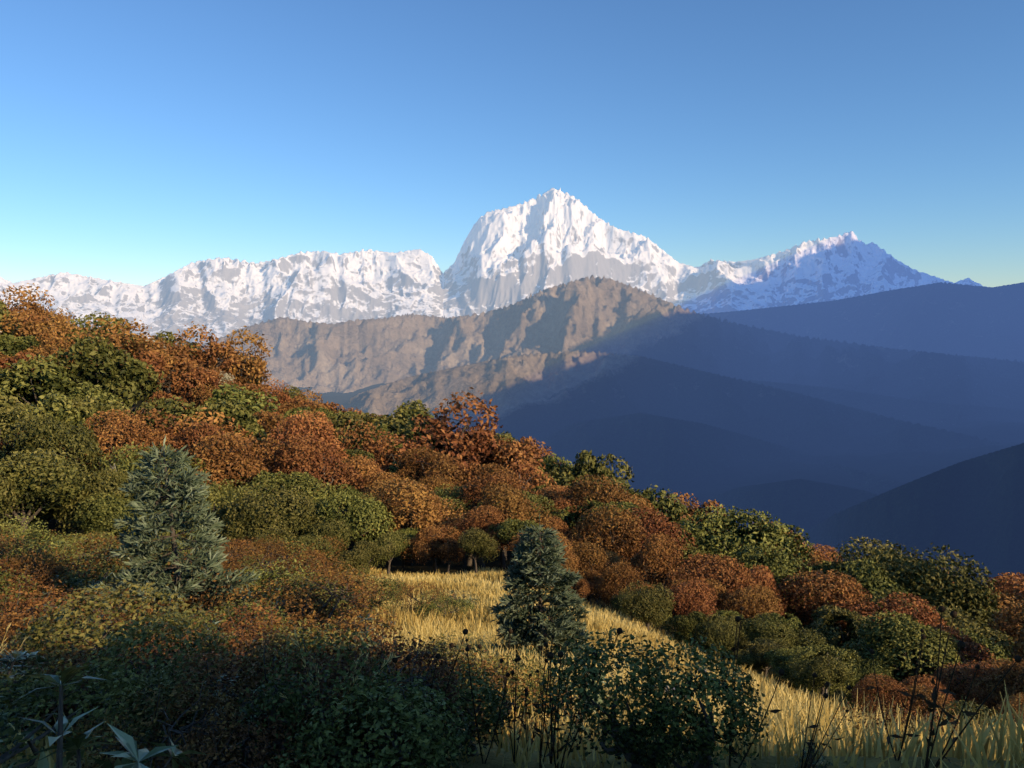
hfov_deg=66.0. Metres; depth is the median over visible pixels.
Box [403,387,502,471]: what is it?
tree
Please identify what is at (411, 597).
shrub
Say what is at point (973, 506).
valley ridge
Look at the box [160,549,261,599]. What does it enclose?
shrub
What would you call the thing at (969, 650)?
tree
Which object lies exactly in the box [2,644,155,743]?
shrub
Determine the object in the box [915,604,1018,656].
tree
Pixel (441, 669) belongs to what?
shrub
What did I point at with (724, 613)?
tree
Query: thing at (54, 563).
shrub
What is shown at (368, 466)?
tree
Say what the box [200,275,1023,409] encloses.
brown range
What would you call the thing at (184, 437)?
tree
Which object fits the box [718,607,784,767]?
seed stalk
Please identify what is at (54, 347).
tree
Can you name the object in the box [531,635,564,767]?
seed stalk
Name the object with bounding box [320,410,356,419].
tree
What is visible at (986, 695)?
tree
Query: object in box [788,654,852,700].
tree
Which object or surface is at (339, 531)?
bush
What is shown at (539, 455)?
tree
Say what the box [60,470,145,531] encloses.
tree
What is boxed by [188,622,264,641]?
shrub
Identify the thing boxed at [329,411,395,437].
tree
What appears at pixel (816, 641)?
tree
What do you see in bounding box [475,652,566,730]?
shrub
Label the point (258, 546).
shrub
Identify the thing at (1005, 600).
tree
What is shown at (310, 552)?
shrub
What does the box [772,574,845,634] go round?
tree
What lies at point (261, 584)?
shrub
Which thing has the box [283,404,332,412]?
tree
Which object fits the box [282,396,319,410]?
tree
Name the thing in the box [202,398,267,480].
tree
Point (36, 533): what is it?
shrub
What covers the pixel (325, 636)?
shrub
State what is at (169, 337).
tree
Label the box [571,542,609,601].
tree
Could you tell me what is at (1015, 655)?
tree
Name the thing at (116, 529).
shrub
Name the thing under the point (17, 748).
shrub
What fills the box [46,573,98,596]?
shrub
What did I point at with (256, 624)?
shrub
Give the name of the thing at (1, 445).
tree
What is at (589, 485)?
tree
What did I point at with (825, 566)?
tree
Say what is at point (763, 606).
tree
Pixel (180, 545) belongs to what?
shrub
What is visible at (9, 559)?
shrub
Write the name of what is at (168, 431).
tree
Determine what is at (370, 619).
rhododendron bush
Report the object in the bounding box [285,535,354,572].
shrub
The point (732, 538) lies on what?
tree
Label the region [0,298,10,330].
tree
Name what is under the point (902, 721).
shrub
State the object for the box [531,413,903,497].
valley ridge
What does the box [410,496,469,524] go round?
tree
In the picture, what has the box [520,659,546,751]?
seed stalk
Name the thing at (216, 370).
tree
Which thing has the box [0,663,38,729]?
shrub
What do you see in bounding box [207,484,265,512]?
tree
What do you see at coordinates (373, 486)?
tree
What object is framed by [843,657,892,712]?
tree
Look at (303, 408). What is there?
tree
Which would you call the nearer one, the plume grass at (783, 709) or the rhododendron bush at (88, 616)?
the plume grass at (783, 709)
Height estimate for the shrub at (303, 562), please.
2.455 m
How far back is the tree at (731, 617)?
47.79 m
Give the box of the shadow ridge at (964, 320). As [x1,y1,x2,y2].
[700,282,1023,361]
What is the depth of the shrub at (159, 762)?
3.48 m
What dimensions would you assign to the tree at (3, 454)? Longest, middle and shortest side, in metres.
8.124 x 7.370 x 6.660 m
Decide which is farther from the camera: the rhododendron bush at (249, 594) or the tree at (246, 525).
the tree at (246, 525)
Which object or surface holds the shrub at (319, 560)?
on the ground at (866, 453)
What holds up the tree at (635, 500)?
on the ground at (866, 453)
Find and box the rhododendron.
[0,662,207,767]
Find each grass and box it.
[0,565,1023,767]
[0,624,28,720]
[254,627,398,767]
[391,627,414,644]
[768,685,807,740]
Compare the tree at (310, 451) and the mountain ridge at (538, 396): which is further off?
the mountain ridge at (538, 396)
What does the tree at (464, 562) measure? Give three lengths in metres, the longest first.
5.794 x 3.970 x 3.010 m
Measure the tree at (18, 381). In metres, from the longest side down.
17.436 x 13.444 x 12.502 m
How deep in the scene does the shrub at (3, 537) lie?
33.53 m
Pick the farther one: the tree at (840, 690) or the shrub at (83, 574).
the tree at (840, 690)
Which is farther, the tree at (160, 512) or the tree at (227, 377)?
the tree at (227, 377)
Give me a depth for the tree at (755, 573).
61.95 m
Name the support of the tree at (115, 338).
on the ground at (866, 453)
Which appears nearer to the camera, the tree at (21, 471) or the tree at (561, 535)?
the tree at (21, 471)
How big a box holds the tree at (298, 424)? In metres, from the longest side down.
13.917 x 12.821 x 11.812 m
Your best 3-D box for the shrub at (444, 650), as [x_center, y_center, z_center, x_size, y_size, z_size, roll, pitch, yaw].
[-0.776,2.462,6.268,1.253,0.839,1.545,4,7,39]
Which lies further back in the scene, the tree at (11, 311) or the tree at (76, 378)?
the tree at (11, 311)
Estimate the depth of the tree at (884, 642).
45.26 m
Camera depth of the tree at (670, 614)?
50.48 m
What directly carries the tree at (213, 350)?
on the ground at (866, 453)
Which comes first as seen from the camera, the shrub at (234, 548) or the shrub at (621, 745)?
the shrub at (621, 745)
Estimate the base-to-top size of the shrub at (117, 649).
0.878 m
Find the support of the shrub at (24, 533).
on the ground at (866, 453)
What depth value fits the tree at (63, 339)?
145.49 m
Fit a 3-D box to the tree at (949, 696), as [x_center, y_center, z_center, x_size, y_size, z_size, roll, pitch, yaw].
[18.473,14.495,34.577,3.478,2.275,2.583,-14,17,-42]
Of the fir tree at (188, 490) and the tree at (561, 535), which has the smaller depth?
the fir tree at (188, 490)
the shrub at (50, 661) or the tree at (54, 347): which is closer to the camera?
the shrub at (50, 661)
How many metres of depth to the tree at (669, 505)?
115.23 m
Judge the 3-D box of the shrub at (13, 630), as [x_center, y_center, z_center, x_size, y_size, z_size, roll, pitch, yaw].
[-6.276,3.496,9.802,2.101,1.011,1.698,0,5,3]
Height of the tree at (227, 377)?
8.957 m
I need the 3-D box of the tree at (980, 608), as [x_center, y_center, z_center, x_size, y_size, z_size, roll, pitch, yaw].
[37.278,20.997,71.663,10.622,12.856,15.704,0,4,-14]
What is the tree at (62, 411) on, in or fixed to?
on the ground at (866, 453)
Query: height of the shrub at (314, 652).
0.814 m
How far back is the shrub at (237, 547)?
46.96 m
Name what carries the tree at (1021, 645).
on the ground at (866, 453)
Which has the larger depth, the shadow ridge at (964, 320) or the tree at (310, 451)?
the shadow ridge at (964, 320)
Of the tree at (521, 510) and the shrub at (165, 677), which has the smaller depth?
the shrub at (165, 677)
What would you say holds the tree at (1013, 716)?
on the ground at (866, 453)
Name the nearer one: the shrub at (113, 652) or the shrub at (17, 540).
the shrub at (113, 652)
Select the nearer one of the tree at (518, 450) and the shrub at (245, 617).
the shrub at (245, 617)
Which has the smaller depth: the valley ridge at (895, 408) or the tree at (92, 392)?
the tree at (92, 392)
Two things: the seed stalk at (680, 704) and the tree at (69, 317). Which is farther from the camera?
the tree at (69, 317)
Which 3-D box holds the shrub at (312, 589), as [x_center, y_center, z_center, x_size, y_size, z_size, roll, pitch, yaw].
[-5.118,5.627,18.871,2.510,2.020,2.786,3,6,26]
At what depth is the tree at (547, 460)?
146.57 m
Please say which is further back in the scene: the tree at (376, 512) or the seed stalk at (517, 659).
the tree at (376, 512)
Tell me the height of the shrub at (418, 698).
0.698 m
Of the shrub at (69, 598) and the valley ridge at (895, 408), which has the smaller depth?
the shrub at (69, 598)
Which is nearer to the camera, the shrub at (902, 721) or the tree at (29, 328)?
the shrub at (902, 721)
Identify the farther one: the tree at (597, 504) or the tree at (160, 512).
the tree at (597, 504)
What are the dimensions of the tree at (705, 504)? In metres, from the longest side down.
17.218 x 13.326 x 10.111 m
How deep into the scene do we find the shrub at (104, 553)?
27.08 m
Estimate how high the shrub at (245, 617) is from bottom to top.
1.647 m
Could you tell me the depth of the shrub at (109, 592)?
11.55 m
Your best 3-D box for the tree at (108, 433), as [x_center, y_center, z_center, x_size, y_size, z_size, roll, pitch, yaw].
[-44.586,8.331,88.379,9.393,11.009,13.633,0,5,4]
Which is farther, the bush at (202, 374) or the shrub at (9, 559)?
the bush at (202, 374)
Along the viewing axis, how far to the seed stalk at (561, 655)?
3.94 m
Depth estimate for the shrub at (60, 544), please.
32.15 m
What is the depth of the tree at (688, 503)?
127.28 m
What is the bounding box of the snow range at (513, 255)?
[0,188,985,348]
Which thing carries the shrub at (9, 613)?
on the ground at (866, 453)
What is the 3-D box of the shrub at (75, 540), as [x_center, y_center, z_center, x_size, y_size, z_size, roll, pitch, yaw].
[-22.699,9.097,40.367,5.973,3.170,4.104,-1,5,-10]
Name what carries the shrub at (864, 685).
on the ground at (866, 453)
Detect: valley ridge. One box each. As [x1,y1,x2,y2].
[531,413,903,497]
[707,479,877,530]
[736,379,1023,424]
[800,443,1023,584]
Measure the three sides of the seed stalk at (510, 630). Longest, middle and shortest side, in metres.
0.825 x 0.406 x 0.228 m
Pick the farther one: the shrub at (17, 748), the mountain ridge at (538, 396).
the mountain ridge at (538, 396)
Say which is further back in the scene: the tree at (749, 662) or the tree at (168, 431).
the tree at (168, 431)
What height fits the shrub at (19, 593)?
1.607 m
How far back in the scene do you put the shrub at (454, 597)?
31.28 m
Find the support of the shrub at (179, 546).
on the ground at (866, 453)
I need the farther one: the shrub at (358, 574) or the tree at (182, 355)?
the tree at (182, 355)
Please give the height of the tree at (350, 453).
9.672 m
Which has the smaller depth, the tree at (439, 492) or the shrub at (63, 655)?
the shrub at (63, 655)
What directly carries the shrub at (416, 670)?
on the ground at (866, 453)
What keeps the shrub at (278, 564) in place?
on the ground at (866, 453)
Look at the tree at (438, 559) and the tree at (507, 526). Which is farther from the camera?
the tree at (438, 559)
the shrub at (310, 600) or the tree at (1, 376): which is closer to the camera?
the shrub at (310, 600)
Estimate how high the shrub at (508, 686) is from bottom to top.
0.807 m
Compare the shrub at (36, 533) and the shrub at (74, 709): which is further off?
the shrub at (36, 533)
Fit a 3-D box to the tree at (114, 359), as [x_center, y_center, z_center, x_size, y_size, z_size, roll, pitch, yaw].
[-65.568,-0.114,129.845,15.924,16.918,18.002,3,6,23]
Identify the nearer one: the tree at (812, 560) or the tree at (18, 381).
the tree at (812, 560)
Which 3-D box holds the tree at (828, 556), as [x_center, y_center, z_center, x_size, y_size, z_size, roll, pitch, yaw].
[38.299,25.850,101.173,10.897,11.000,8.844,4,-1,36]
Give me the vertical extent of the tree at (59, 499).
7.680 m
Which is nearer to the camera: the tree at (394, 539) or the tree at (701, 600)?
the tree at (701, 600)
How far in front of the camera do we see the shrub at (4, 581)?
19.43 m
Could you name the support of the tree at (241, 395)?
on the ground at (866, 453)
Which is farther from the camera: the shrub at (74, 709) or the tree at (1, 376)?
the tree at (1, 376)
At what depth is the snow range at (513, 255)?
31366.03 m
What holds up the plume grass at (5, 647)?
on the ground at (866, 453)
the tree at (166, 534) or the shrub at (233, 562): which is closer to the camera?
the shrub at (233, 562)
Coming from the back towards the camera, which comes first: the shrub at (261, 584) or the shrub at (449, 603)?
the shrub at (449, 603)
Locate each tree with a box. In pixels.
[0,283,54,321]
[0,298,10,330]
[0,311,70,347]
[0,314,23,335]
[0,333,41,356]
[0,346,50,396]
[0,351,41,403]
[0,354,81,409]
[0,367,18,402]
[0,392,29,416]
[0,406,60,460]
[0,431,67,462]
[0,448,91,544]
[0,450,6,460]
[0,458,76,532]
[0,473,20,523]
[2,414,103,525]
[4,308,33,326]
[8,307,57,347]
[8,390,89,434]
[28,456,87,539]
[33,306,77,329]
[35,317,88,394]
[39,341,81,381]
[41,372,109,396]
[46,334,164,407]
[53,468,144,535]
[58,311,146,355]
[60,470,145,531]
[61,395,134,430]
[66,380,125,426]
[67,431,127,473]
[73,408,171,470]
[74,492,151,540]
[76,315,175,405]
[88,436,260,628]
[94,441,210,505]
[96,445,157,470]
[100,350,165,412]
[122,406,197,450]
[133,395,218,443]
[138,505,191,535]
[142,336,192,393]
[144,390,190,408]
[148,518,206,543]
[152,329,189,349]
[152,353,206,392]
[161,432,293,504]
[166,407,267,462]
[168,478,260,529]
[169,341,217,395]
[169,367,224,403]
[169,421,229,518]
[173,321,241,376]
[178,365,224,404]
[185,382,224,409]
[201,382,280,419]
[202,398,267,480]
[207,370,235,383]
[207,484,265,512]
[210,326,273,386]
[211,379,243,393]
[211,480,318,548]
[220,380,272,395]
[221,470,335,516]
[233,354,263,388]
[242,391,284,414]
[253,409,294,426]
[255,409,348,484]
[255,495,331,548]
[259,416,307,451]
[261,378,291,408]
[264,433,365,537]
[273,384,301,401]
[278,408,318,430]
[280,387,324,413]
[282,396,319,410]
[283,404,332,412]
[285,406,312,417]
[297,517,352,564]
[310,491,395,569]
[313,407,334,417]
[316,449,376,482]
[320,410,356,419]
[322,401,346,415]
[326,483,370,547]
[327,436,354,449]
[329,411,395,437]
[332,454,391,490]
[332,504,377,563]
[332,540,396,575]
[336,419,402,470]
[336,423,402,457]
[337,492,398,537]
[344,407,362,414]
[351,471,405,541]
[358,413,433,461]
[360,530,410,574]
[361,477,423,534]
[364,477,465,565]
[367,431,434,472]
[379,399,447,461]
[386,460,424,493]
[391,527,419,568]
[392,447,467,489]
[400,525,460,573]
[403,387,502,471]
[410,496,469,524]
[411,475,455,498]
[412,502,453,562]
[428,484,474,512]
[434,456,486,491]
[436,536,465,573]
[441,517,507,565]
[447,525,494,566]
[454,505,510,568]
[455,471,537,552]
[457,527,499,573]
[459,433,510,499]
[465,427,497,437]
[470,463,520,496]
[471,482,554,560]
[475,490,557,524]
[480,436,545,473]
[482,459,556,492]
[487,518,544,563]
[488,514,593,670]
[490,523,517,567]
[492,438,551,472]
[494,431,534,463]
[510,533,580,576]
[528,484,585,509]
[529,488,576,526]
[531,497,583,533]
[533,466,562,486]
[534,485,585,509]
[535,448,560,468]
[537,453,580,476]
[543,527,583,561]
[544,515,570,536]
[548,449,634,488]
[548,474,631,552]
[548,558,577,590]
[550,475,633,499]
[550,500,662,569]
[564,523,609,553]
[569,504,647,568]
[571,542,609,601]
[573,579,593,600]
[581,569,609,606]
[586,550,626,597]
[598,562,643,618]
[601,583,625,603]
[604,506,697,583]
[610,588,641,617]
[617,493,656,510]
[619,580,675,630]
[626,484,690,569]
[627,531,688,591]
[633,582,661,624]
[638,521,680,582]
[638,587,671,628]
[645,523,705,592]
[656,490,701,507]
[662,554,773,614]
[663,611,720,650]
[664,497,704,528]
[666,540,724,605]
[666,579,717,629]
[667,500,727,545]
[668,578,738,635]
[669,552,735,611]
[674,518,706,531]
[678,504,814,611]
[692,614,739,656]
[700,630,758,657]
[702,609,744,630]
[706,614,746,660]
[721,584,782,658]
[725,543,815,614]
[725,649,756,669]
[735,564,786,622]
[736,642,787,676]
[737,613,798,671]
[747,612,801,665]
[748,637,791,680]
[750,520,822,574]
[764,647,806,685]
[769,656,804,688]
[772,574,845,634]
[776,569,874,645]
[778,626,833,657]
[786,643,861,694]
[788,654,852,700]
[791,544,841,572]
[792,645,809,686]
[801,605,875,686]
[802,560,842,577]
[817,680,851,704]
[828,557,914,662]
[830,536,947,605]
[832,591,964,653]
[835,637,931,684]
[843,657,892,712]
[844,685,880,714]
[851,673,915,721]
[857,610,962,685]
[860,540,1001,633]
[866,589,937,682]
[896,674,945,723]
[898,684,957,729]
[910,684,958,721]
[911,624,995,679]
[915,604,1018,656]
[923,662,991,717]
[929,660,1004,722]
[936,606,986,640]
[946,628,1012,685]
[963,685,1020,715]
[966,572,1023,594]
[967,658,1023,692]
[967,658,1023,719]
[974,572,1023,633]
[978,717,1023,735]
[984,601,1023,654]
[987,589,1023,643]
[993,692,1023,718]
[995,711,1023,725]
[1008,640,1023,662]
[1013,612,1023,657]
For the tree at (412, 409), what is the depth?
137.34 m
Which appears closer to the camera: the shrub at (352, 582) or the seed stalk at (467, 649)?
the seed stalk at (467, 649)
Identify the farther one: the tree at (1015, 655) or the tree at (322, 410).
the tree at (322, 410)
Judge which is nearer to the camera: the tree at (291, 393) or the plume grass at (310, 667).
the plume grass at (310, 667)
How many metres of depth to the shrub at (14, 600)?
17.38 m
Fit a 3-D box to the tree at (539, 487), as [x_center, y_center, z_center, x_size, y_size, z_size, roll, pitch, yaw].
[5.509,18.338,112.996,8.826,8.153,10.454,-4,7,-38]
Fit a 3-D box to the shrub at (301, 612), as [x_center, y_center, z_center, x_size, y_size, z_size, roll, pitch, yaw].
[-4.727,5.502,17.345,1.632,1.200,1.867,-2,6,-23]
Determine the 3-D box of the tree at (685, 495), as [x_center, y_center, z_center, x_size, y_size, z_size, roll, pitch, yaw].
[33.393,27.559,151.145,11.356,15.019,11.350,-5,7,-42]
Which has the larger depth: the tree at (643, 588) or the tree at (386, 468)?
the tree at (386, 468)
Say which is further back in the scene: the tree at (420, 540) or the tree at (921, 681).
the tree at (420, 540)
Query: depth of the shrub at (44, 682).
5.74 m
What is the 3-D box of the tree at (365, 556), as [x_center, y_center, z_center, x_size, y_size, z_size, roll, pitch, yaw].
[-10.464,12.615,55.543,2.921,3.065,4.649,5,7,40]
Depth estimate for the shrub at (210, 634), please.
10.02 m
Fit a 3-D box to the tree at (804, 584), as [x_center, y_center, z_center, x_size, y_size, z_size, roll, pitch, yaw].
[24.404,18.433,62.867,7.606,7.908,9.585,1,8,-20]
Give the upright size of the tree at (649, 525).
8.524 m
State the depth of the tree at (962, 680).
45.02 m
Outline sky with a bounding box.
[0,0,1023,286]
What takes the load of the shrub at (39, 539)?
on the ground at (866, 453)
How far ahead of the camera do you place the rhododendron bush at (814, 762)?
3.75 m
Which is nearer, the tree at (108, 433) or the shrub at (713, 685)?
the shrub at (713, 685)
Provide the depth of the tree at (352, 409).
197.98 m
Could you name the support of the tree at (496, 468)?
on the ground at (866, 453)
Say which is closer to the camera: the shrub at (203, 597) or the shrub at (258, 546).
the shrub at (203, 597)
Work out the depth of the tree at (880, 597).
64.36 m
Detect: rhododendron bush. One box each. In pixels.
[55,598,128,650]
[237,587,291,624]
[330,614,402,666]
[538,669,625,734]
[619,716,689,767]
[794,743,832,767]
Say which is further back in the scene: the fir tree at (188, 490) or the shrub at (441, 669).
the fir tree at (188, 490)
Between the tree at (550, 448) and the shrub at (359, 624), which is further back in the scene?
the tree at (550, 448)
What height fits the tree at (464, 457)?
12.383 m
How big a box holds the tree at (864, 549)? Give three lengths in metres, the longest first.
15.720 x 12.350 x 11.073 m
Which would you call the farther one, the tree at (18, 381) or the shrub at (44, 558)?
the tree at (18, 381)
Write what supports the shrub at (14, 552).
on the ground at (866, 453)
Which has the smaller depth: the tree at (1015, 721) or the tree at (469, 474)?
the tree at (1015, 721)
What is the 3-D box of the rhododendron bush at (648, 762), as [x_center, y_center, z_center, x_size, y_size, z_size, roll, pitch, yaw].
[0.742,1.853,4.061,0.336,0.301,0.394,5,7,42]
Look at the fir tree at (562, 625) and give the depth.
12.96 m
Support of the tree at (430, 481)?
on the ground at (866, 453)
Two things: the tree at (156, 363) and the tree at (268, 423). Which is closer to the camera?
the tree at (268, 423)
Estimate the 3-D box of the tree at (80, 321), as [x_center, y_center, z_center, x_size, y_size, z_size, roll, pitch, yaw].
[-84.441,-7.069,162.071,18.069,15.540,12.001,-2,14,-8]
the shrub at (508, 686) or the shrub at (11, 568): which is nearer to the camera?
the shrub at (508, 686)
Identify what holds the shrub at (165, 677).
on the ground at (866, 453)
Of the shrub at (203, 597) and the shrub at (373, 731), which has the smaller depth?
the shrub at (373, 731)
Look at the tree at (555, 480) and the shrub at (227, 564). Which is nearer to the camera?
the shrub at (227, 564)
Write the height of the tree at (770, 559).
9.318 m
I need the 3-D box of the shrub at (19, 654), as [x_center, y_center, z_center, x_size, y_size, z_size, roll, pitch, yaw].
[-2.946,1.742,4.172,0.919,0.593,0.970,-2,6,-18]
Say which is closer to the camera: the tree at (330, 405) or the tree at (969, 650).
the tree at (969, 650)
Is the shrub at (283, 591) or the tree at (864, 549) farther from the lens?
the tree at (864, 549)
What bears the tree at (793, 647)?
on the ground at (866, 453)
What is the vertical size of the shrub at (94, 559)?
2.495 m
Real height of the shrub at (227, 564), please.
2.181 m
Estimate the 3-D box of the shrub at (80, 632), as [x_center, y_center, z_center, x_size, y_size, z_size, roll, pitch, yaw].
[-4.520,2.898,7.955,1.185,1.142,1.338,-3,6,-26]
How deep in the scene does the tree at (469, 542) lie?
58.54 m
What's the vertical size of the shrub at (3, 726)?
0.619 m
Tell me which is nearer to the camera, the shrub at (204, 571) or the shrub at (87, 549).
the shrub at (204, 571)
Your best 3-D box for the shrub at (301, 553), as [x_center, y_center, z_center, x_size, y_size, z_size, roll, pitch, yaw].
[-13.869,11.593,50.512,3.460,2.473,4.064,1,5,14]
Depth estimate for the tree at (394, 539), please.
60.50 m
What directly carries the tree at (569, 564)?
on the ground at (866, 453)
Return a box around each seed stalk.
[392,629,467,765]
[450,628,512,747]
[462,639,509,763]
[499,657,531,763]
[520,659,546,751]
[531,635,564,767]
[533,633,568,763]
[548,628,622,767]
[559,655,599,747]
[650,682,702,761]
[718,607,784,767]
[801,673,850,767]
[865,629,927,760]
[923,606,1021,767]
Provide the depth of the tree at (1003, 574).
89.34 m
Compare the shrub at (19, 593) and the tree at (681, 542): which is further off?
the tree at (681, 542)
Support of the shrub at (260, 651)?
on the ground at (866, 453)
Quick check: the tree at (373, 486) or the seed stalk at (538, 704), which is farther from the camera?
the tree at (373, 486)
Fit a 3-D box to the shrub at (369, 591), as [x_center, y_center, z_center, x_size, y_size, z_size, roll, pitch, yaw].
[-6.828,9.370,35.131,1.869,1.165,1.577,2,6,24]
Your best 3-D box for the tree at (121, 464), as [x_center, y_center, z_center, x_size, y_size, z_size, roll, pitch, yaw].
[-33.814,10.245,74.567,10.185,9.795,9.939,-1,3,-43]
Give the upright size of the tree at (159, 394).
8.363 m
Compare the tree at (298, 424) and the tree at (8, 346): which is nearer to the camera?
the tree at (298, 424)
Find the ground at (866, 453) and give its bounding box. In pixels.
[0,383,1023,767]
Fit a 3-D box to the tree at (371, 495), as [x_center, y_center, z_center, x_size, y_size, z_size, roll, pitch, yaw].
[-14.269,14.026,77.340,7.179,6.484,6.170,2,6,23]
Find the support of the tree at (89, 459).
on the ground at (866, 453)
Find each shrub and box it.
[0,513,90,551]
[0,521,27,553]
[0,531,36,554]
[0,535,56,577]
[0,537,53,583]
[0,539,63,576]
[0,551,80,596]
[0,553,82,602]
[0,559,77,599]
[0,564,39,600]
[0,575,31,610]
[0,576,89,634]
[0,585,35,601]
[0,589,84,614]
[0,592,46,615]
[0,606,29,646]
[0,611,50,647]
[0,611,86,656]
[0,614,121,668]
[0,627,79,731]
[0,638,205,747]
[0,644,54,689]
[0,649,37,736]
[0,650,55,748]
[0,655,144,767]
[0,656,68,739]
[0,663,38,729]
[1,522,70,545]
[1,552,82,591]
[1,646,93,741]
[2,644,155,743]
[4,538,97,577]
[5,591,119,628]
[9,579,226,705]
[10,548,66,573]
[12,530,72,547]
[13,638,178,736]
[25,588,182,644]
[29,614,139,661]
[32,546,163,607]
[32,561,107,595]
[45,541,113,568]
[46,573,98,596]
[47,533,182,585]
[48,532,114,554]
[49,534,155,584]
[51,631,226,735]
[61,546,128,581]
[63,677,270,767]
[66,531,113,543]
[67,589,144,626]
[68,596,197,662]
[72,530,115,544]
[72,660,219,764]
[83,522,131,540]
[83,608,238,739]
[120,611,284,719]
[122,674,282,762]
[141,532,225,554]
[143,555,269,604]
[146,641,425,767]
[149,537,191,558]
[156,715,330,767]
[158,561,260,630]
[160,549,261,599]
[164,613,342,700]
[174,618,262,668]
[184,581,262,627]
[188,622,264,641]
[191,600,281,652]
[193,598,290,645]
[199,643,423,758]
[203,555,237,578]
[208,557,316,601]
[212,564,401,645]
[212,603,319,684]
[214,538,270,561]
[214,574,347,633]
[215,539,269,565]
[217,625,457,767]
[222,541,328,596]
[223,623,439,761]
[225,537,280,558]
[225,557,241,573]
[228,618,398,714]
[231,554,281,571]
[233,537,284,559]
[233,613,304,636]
[236,631,372,704]
[237,540,345,577]
[237,571,351,630]
[240,524,295,547]
[244,552,346,593]
[245,534,295,568]
[247,632,485,739]
[259,556,321,573]
[263,670,477,767]
[267,538,318,558]
[276,549,319,566]
[276,602,333,626]
[279,699,436,767]
[284,608,397,661]
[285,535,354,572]
[288,533,338,571]
[288,556,322,578]
[300,627,479,767]
[303,567,370,634]
[339,568,360,583]
[345,569,409,616]
[348,640,458,737]
[355,584,380,600]
[378,580,409,600]
[387,630,506,725]
[387,661,512,760]
[393,581,461,616]
[397,650,572,740]
[414,589,474,619]
[419,639,509,713]
[442,590,479,609]
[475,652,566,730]
[536,627,717,767]
[590,632,770,767]
[834,699,965,752]
[928,700,1009,740]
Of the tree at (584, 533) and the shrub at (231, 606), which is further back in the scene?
the tree at (584, 533)
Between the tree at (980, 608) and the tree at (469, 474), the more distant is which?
the tree at (469, 474)
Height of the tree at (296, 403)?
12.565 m
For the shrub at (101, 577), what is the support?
on the ground at (866, 453)
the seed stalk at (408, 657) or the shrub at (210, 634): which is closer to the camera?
the seed stalk at (408, 657)
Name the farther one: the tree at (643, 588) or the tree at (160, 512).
the tree at (160, 512)
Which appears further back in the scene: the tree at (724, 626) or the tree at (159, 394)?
the tree at (159, 394)
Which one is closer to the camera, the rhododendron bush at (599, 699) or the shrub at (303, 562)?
the rhododendron bush at (599, 699)
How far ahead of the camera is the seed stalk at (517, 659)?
4.21 m
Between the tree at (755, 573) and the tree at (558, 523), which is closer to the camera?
the tree at (755, 573)
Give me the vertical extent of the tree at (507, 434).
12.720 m
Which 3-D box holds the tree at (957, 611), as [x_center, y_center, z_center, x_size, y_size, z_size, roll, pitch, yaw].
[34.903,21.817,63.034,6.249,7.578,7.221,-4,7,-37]
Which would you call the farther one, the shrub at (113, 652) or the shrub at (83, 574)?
the shrub at (83, 574)
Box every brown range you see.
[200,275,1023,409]
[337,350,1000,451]
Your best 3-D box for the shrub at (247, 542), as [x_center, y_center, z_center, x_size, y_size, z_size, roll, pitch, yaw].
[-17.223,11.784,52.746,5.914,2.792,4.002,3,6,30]
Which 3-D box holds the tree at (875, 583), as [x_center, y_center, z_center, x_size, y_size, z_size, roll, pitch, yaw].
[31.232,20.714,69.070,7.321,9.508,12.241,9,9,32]
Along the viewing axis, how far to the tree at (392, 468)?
104.72 m
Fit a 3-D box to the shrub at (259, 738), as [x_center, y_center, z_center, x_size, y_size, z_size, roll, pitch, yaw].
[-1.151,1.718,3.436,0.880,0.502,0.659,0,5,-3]
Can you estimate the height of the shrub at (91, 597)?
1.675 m
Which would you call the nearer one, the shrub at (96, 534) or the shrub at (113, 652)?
the shrub at (113, 652)
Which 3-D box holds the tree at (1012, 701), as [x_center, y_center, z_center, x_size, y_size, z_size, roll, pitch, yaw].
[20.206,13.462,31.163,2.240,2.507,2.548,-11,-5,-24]
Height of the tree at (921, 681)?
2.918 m
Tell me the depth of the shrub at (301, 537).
54.42 m
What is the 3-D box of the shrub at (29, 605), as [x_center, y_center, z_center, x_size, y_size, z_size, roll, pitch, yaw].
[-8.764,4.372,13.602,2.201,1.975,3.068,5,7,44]
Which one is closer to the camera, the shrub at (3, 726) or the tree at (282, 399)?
the shrub at (3, 726)
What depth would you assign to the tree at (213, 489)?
64.73 m
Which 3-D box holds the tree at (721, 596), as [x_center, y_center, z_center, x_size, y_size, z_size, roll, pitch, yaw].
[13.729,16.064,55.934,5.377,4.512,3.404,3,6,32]
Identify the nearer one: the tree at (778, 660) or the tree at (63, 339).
the tree at (778, 660)
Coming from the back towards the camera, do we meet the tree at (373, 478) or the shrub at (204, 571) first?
the tree at (373, 478)
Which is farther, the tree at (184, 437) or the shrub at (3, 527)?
the tree at (184, 437)
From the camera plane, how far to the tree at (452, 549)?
61.32 m
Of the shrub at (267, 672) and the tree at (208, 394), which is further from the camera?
the tree at (208, 394)
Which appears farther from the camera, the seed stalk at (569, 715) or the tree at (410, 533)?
the tree at (410, 533)
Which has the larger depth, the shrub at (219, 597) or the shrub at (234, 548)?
the shrub at (234, 548)
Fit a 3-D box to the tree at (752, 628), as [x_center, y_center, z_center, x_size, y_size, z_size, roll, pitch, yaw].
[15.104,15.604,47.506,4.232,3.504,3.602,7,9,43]
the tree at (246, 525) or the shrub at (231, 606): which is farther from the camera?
the tree at (246, 525)

